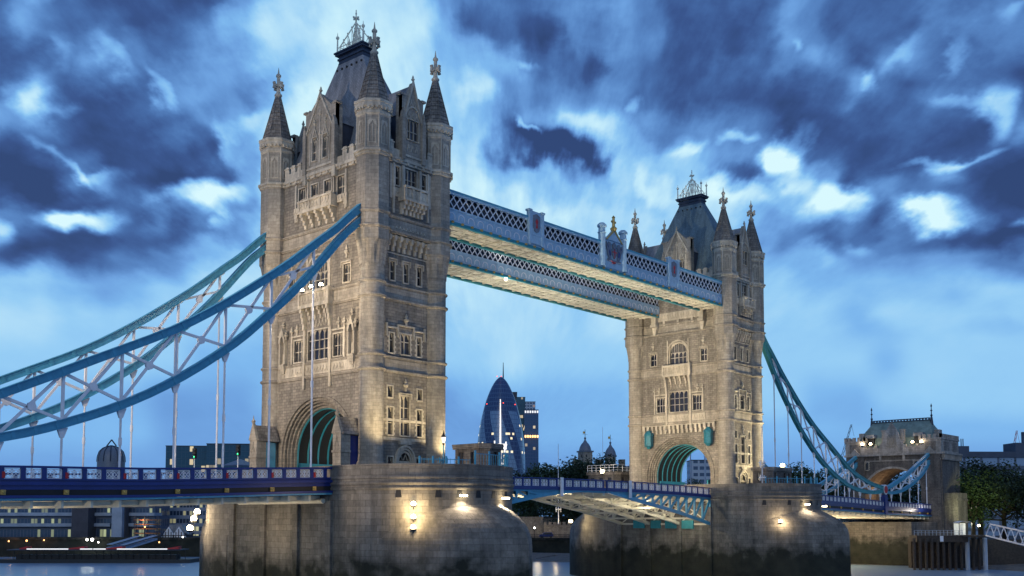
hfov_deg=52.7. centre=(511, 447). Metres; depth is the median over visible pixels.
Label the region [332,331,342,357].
window
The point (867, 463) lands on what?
window
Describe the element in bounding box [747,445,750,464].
window
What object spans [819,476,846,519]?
tree
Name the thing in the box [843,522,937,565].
approach wall
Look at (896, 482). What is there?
chain link
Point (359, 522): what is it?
bridge pier
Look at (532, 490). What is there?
bascule leaf
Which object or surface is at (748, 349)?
window
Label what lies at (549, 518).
castle building
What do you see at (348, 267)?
window
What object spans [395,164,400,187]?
window
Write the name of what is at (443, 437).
lamp post
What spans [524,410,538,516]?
office tower
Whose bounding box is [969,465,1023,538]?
tree
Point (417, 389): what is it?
window
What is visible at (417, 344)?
window
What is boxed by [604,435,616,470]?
castle turret
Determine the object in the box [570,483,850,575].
bridge pier
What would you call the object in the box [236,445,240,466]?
traffic light
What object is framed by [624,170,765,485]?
bridge tower
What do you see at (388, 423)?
window
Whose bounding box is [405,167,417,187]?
window
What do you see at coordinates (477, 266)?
walkway
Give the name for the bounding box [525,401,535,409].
office tower
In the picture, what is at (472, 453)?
window
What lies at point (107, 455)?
domed hall
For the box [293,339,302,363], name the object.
window
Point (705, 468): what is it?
suspension chain
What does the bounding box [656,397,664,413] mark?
window
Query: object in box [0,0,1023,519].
sky
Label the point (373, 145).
bridge tower
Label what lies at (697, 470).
flat block
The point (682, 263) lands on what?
window
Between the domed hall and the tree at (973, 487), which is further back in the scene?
the domed hall
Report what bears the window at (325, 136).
in the bridge tower at (373, 145)
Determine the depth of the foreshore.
265.45 m
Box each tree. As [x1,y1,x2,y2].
[512,497,557,516]
[513,463,562,516]
[518,459,596,515]
[526,483,582,524]
[534,452,623,486]
[574,458,628,481]
[685,478,701,484]
[785,461,843,500]
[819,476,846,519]
[839,475,920,521]
[887,472,921,507]
[920,468,1022,538]
[960,456,1022,538]
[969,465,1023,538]
[971,469,1023,528]
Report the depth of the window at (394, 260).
123.97 m
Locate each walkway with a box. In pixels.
[447,240,658,335]
[450,189,722,329]
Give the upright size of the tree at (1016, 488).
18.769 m
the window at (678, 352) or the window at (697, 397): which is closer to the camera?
the window at (697, 397)
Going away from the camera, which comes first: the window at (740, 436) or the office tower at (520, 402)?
the window at (740, 436)
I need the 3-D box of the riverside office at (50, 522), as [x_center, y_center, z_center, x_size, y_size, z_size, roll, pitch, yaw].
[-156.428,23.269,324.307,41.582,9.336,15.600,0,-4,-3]
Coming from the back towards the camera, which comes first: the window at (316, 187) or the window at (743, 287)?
the window at (743, 287)
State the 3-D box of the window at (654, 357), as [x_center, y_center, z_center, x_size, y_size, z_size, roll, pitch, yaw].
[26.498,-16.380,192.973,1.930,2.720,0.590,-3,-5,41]
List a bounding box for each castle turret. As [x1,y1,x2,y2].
[577,431,593,465]
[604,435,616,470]
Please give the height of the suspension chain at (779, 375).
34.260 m
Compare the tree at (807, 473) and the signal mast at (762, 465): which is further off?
the tree at (807, 473)
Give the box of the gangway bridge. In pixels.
[986,523,1023,545]
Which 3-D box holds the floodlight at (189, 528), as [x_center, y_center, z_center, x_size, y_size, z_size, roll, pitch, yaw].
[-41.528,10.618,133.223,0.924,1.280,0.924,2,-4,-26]
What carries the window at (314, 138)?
in the bridge tower at (373, 145)
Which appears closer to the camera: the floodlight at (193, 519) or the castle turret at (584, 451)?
the floodlight at (193, 519)
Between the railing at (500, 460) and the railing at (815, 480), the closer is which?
the railing at (500, 460)
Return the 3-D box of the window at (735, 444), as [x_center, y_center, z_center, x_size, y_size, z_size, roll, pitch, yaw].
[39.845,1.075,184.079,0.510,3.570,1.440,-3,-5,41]
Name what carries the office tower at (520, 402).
on the ground
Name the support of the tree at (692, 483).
on the ground
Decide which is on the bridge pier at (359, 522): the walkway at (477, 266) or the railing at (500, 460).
the railing at (500, 460)
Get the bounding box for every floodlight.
[186,525,193,534]
[190,516,196,525]
[194,509,200,518]
[410,501,416,508]
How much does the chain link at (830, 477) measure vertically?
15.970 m
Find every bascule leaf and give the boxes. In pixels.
[512,477,605,503]
[516,480,710,524]
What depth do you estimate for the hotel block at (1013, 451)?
345.68 m
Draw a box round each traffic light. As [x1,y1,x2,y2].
[192,448,196,467]
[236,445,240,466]
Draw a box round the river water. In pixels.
[0,557,1023,575]
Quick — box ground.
[159,521,1023,538]
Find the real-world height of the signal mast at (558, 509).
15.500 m
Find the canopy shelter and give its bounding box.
[953,521,971,534]
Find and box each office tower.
[516,397,524,437]
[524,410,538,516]
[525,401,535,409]
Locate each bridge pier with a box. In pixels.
[199,463,532,575]
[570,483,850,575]
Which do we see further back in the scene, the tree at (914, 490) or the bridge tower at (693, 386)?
the tree at (914, 490)
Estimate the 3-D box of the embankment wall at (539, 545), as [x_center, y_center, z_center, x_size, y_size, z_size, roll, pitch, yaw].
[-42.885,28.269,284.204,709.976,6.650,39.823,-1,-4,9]
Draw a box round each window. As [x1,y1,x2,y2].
[287,274,296,288]
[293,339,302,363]
[298,187,306,201]
[307,327,328,361]
[309,258,327,289]
[310,182,318,197]
[311,136,317,162]
[321,132,327,158]
[323,177,331,192]
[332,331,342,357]
[336,173,344,194]
[341,259,351,283]
[385,405,394,435]
[386,384,393,398]
[386,455,393,462]
[387,331,395,353]
[388,257,397,281]
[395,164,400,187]
[398,393,411,436]
[399,332,411,356]
[402,260,410,284]
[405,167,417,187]
[406,118,419,143]
[414,409,423,437]
[415,264,423,287]
[415,336,422,358]
[416,388,422,401]
[422,174,426,190]
[460,452,463,463]
[471,452,473,463]
[633,520,644,527]
[649,352,657,366]
[650,520,660,527]
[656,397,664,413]
[665,520,676,527]
[669,341,686,364]
[669,390,688,412]
[680,258,684,267]
[681,520,693,528]
[692,394,701,410]
[699,346,708,361]
[734,345,737,360]
[735,444,738,463]
[739,346,743,361]
[739,394,744,409]
[739,435,745,463]
[742,250,747,266]
[742,284,746,296]
[745,347,749,362]
[746,396,749,410]
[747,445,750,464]
[864,462,869,470]
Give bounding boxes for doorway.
[394,445,415,462]
[739,469,748,482]
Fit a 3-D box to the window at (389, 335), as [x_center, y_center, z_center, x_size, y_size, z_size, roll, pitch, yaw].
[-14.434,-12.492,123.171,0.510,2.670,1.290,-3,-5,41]
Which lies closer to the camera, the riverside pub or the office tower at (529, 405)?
the riverside pub
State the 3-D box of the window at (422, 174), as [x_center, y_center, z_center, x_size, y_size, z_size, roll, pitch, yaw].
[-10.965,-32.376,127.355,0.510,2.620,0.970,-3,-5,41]
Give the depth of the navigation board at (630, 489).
158.62 m
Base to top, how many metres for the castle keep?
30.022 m
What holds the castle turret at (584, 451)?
on the ground
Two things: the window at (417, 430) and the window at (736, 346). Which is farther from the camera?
the window at (736, 346)
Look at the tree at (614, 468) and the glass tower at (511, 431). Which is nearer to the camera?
the tree at (614, 468)
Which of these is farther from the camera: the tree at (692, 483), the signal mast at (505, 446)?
the tree at (692, 483)
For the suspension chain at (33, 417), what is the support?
hanging from the bridge tower at (373, 145)
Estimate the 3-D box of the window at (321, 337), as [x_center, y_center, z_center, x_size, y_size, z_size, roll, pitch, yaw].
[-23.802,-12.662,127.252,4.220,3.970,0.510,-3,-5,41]
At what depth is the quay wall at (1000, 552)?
230.98 m
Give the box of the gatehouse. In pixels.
[844,404,967,534]
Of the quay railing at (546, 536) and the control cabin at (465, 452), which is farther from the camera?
the quay railing at (546, 536)
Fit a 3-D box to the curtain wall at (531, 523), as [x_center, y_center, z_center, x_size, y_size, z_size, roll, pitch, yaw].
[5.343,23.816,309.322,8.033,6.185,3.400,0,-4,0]
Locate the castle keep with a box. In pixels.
[573,459,628,471]
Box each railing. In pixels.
[418,456,463,463]
[474,450,507,466]
[531,534,569,538]
[765,476,817,483]
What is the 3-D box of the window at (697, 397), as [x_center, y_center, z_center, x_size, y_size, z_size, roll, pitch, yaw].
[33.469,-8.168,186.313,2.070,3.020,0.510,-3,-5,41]
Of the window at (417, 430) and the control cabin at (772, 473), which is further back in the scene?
the control cabin at (772, 473)
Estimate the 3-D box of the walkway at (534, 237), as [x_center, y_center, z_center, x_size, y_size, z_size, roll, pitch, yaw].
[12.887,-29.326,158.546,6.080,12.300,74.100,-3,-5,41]
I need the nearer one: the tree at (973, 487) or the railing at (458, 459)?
the railing at (458, 459)
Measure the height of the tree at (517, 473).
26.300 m
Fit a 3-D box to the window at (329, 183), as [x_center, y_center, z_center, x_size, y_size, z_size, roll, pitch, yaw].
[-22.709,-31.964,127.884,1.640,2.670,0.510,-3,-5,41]
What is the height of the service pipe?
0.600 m
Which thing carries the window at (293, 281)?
in the bridge tower at (373, 145)
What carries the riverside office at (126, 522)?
on the ground
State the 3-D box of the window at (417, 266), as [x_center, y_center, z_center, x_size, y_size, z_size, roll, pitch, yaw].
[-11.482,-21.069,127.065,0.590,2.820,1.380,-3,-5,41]
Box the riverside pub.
[162,525,193,536]
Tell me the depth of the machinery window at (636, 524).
186.74 m
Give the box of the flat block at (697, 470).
[686,460,709,484]
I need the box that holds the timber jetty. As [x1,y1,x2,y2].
[909,530,987,569]
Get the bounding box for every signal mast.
[494,399,506,464]
[555,453,560,523]
[758,426,765,482]
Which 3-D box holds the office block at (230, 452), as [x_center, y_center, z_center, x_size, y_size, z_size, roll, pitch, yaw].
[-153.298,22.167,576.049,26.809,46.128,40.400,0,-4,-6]
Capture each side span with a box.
[0,465,332,508]
[821,495,931,518]
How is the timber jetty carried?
in the river water
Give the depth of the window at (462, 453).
123.33 m
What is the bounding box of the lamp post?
[439,430,447,463]
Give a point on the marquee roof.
(242, 463)
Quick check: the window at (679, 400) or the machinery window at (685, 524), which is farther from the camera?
the window at (679, 400)
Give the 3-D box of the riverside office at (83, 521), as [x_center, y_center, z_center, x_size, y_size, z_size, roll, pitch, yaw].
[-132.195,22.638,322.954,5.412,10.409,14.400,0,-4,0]
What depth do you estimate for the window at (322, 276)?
127.81 m
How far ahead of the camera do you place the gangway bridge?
202.46 m
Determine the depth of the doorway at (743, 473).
185.85 m
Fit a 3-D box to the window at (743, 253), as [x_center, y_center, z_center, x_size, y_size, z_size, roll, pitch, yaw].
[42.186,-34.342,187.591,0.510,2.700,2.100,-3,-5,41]
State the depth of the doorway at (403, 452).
124.06 m
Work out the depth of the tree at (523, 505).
328.01 m
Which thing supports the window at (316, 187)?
in the bridge tower at (373, 145)
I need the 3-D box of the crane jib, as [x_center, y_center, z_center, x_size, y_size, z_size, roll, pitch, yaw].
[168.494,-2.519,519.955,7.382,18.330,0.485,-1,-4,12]
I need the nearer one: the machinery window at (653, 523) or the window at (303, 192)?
the window at (303, 192)
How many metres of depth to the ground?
309.53 m
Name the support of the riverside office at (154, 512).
on the ground
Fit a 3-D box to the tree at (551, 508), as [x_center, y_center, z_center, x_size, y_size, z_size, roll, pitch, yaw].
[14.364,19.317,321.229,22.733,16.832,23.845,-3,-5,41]
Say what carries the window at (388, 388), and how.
in the bridge tower at (373, 145)
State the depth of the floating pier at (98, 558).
257.31 m
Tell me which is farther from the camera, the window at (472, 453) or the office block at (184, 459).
the office block at (184, 459)
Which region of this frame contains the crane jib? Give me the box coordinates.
[841,424,853,456]
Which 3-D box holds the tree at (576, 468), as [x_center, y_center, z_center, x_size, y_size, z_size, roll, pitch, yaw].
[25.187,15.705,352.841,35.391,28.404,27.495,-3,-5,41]
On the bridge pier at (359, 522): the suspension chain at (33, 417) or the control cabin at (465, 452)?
the control cabin at (465, 452)
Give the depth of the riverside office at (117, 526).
317.98 m
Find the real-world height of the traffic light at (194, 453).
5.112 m
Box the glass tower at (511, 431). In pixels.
[478,376,524,515]
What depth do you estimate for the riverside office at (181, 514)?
345.05 m
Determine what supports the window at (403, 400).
in the bridge tower at (373, 145)
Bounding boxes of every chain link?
[818,456,857,498]
[879,453,929,513]
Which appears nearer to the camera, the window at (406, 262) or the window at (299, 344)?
the window at (406, 262)
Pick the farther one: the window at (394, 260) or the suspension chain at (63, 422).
the window at (394, 260)
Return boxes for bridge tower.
[248,10,452,469]
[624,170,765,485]
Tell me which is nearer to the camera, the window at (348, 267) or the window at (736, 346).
the window at (348, 267)
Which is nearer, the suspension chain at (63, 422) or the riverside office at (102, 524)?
the suspension chain at (63, 422)
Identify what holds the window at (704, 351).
in the bridge tower at (693, 386)
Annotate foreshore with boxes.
[532,553,1023,571]
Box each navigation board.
[560,477,563,495]
[629,481,631,497]
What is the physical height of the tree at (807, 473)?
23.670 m
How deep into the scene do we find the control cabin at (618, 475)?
198.34 m
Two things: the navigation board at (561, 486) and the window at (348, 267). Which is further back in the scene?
the navigation board at (561, 486)
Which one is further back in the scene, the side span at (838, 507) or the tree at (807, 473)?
the tree at (807, 473)
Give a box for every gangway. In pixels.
[106,536,139,547]
[121,535,156,548]
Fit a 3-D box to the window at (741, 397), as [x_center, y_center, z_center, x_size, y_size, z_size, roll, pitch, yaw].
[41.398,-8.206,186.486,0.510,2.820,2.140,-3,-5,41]
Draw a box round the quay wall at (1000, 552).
[908,539,1023,567]
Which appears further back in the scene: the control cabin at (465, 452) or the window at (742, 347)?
the window at (742, 347)
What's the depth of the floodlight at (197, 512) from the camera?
132.95 m
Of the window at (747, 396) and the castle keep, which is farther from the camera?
the castle keep
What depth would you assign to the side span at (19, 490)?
100.11 m
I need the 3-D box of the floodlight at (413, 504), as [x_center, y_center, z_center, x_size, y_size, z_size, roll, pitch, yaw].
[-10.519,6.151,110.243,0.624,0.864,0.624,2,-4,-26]
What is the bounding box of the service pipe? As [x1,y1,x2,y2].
[238,498,324,504]
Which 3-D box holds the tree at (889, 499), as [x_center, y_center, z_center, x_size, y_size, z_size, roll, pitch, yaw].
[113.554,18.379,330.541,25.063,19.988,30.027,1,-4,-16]
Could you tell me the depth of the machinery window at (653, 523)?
184.27 m
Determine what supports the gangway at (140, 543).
on the floating pier at (98, 558)
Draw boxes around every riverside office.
[0,508,71,536]
[71,508,95,536]
[94,500,111,536]
[111,507,124,536]
[124,507,129,536]
[128,497,169,536]
[169,496,205,535]
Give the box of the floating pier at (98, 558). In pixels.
[0,546,198,562]
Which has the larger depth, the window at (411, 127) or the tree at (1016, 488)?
the tree at (1016, 488)
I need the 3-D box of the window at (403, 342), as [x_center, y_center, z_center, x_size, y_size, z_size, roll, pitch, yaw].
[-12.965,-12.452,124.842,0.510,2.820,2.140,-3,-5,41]
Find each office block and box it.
[165,445,206,477]
[206,443,249,471]
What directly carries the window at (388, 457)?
in the bridge tower at (373, 145)
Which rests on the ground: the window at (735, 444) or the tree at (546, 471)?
the tree at (546, 471)
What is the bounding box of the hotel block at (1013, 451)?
[959,432,1023,535]
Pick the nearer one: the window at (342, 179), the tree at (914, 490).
the window at (342, 179)
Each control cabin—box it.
[452,443,503,465]
[586,464,628,486]
[750,467,792,482]
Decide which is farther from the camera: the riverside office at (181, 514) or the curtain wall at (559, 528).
the riverside office at (181, 514)
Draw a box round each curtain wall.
[520,517,542,537]
[543,522,572,537]
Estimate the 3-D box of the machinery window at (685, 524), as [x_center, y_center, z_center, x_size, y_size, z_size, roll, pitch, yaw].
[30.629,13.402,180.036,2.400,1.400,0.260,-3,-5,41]
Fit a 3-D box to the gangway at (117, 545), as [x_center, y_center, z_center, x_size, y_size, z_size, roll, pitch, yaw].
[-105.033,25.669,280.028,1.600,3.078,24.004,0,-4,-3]
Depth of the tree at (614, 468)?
363.01 m
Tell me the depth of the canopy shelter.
226.72 m
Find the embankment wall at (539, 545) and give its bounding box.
[0,537,569,556]
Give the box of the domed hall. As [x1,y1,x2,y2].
[96,439,125,477]
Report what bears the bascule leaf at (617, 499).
attached to the bridge pier at (744, 533)
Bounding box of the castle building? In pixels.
[542,516,577,524]
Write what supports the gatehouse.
on the ground
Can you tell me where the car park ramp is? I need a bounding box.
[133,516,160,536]
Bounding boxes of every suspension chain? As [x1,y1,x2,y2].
[0,203,360,478]
[0,232,266,478]
[690,455,767,484]
[762,337,882,502]
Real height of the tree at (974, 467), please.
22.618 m
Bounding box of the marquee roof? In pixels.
[224,459,249,466]

